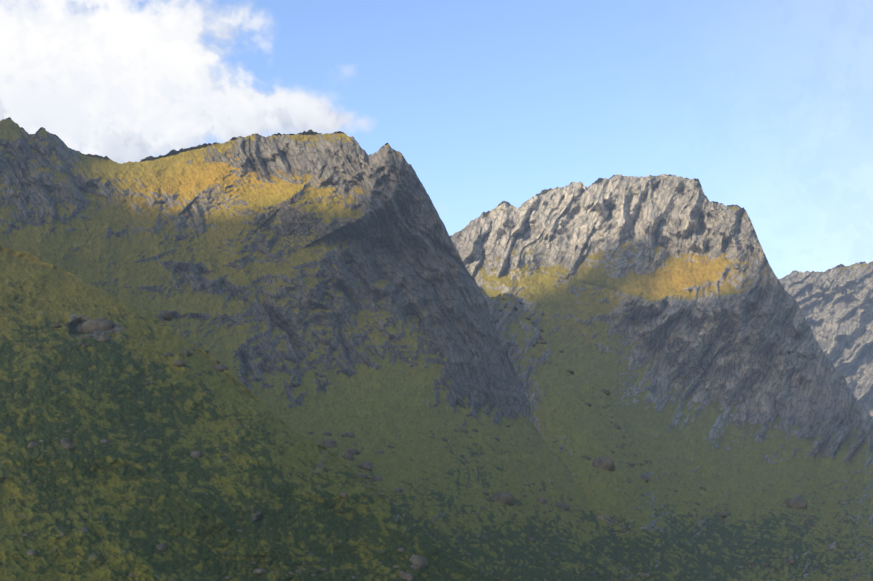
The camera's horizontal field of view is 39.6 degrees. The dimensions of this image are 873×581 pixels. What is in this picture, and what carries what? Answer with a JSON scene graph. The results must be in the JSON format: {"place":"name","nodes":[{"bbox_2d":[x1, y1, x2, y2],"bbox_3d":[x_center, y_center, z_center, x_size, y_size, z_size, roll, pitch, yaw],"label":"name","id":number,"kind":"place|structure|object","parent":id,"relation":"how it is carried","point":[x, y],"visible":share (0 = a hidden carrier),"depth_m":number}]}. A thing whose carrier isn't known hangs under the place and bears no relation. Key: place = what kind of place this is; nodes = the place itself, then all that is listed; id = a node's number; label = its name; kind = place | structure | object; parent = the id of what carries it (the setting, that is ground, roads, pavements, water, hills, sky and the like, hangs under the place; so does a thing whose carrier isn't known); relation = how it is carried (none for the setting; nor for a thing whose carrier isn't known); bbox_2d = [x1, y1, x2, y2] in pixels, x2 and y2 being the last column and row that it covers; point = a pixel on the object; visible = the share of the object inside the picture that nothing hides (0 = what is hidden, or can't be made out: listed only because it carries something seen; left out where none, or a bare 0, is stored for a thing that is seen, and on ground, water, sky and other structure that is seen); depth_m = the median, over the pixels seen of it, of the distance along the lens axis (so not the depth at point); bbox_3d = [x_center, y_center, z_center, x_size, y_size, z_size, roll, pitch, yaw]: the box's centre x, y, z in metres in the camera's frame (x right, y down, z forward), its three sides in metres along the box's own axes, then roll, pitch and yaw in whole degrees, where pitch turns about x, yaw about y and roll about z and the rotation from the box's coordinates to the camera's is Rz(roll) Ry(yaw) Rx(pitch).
{"place":"outdoors","nodes":[
{"label":"outdoors","id":0,"kind":"place"},
{"bbox_2d":[0,0,368,163],"bbox_3d":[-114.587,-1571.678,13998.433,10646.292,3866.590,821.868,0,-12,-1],"label":"cloud","id":1,"kind":"structure","parent":0,"point":[121,81],"depth_m":13967.07},
{"bbox_2d":[0,246,501,580],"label":"grassy hillside","id":2,"kind":"structure","parent":0,"point":[114,509],"depth_m":547.95},
{"bbox_2d":[0,117,640,580],"bbox_3d":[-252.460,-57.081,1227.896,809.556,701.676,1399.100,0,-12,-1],"label":"mountain","id":3,"kind":"structure","parent":0,"point":[246,261],"depth_m":1411.86},
{"bbox_2d":[20,267,839,580],"bbox_3d":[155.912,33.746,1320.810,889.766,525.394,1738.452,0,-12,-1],"label":"boulders","id":4,"kind":"object","parent":3,"relation":"on","point":[504,497],"visible":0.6,"depth_m":856.04},
{"bbox_2d":[137,0,872,278],"label":"sky","id":5,"kind":"structure","parent":0,"point":[768,104]},
{"bbox_2d":[450,174,872,580],"bbox_3d":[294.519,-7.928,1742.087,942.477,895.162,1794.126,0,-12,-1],"label":"mountain","id":6,"kind":"structure","parent":0,"point":[678,273],"depth_m":1937.12},
{"bbox_2d":[778,261,872,417],"bbox_3d":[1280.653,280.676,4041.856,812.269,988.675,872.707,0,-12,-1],"label":"mountain","id":7,"kind":"structure","parent":0,"point":[835,304],"depth_m":4207.19}
]}

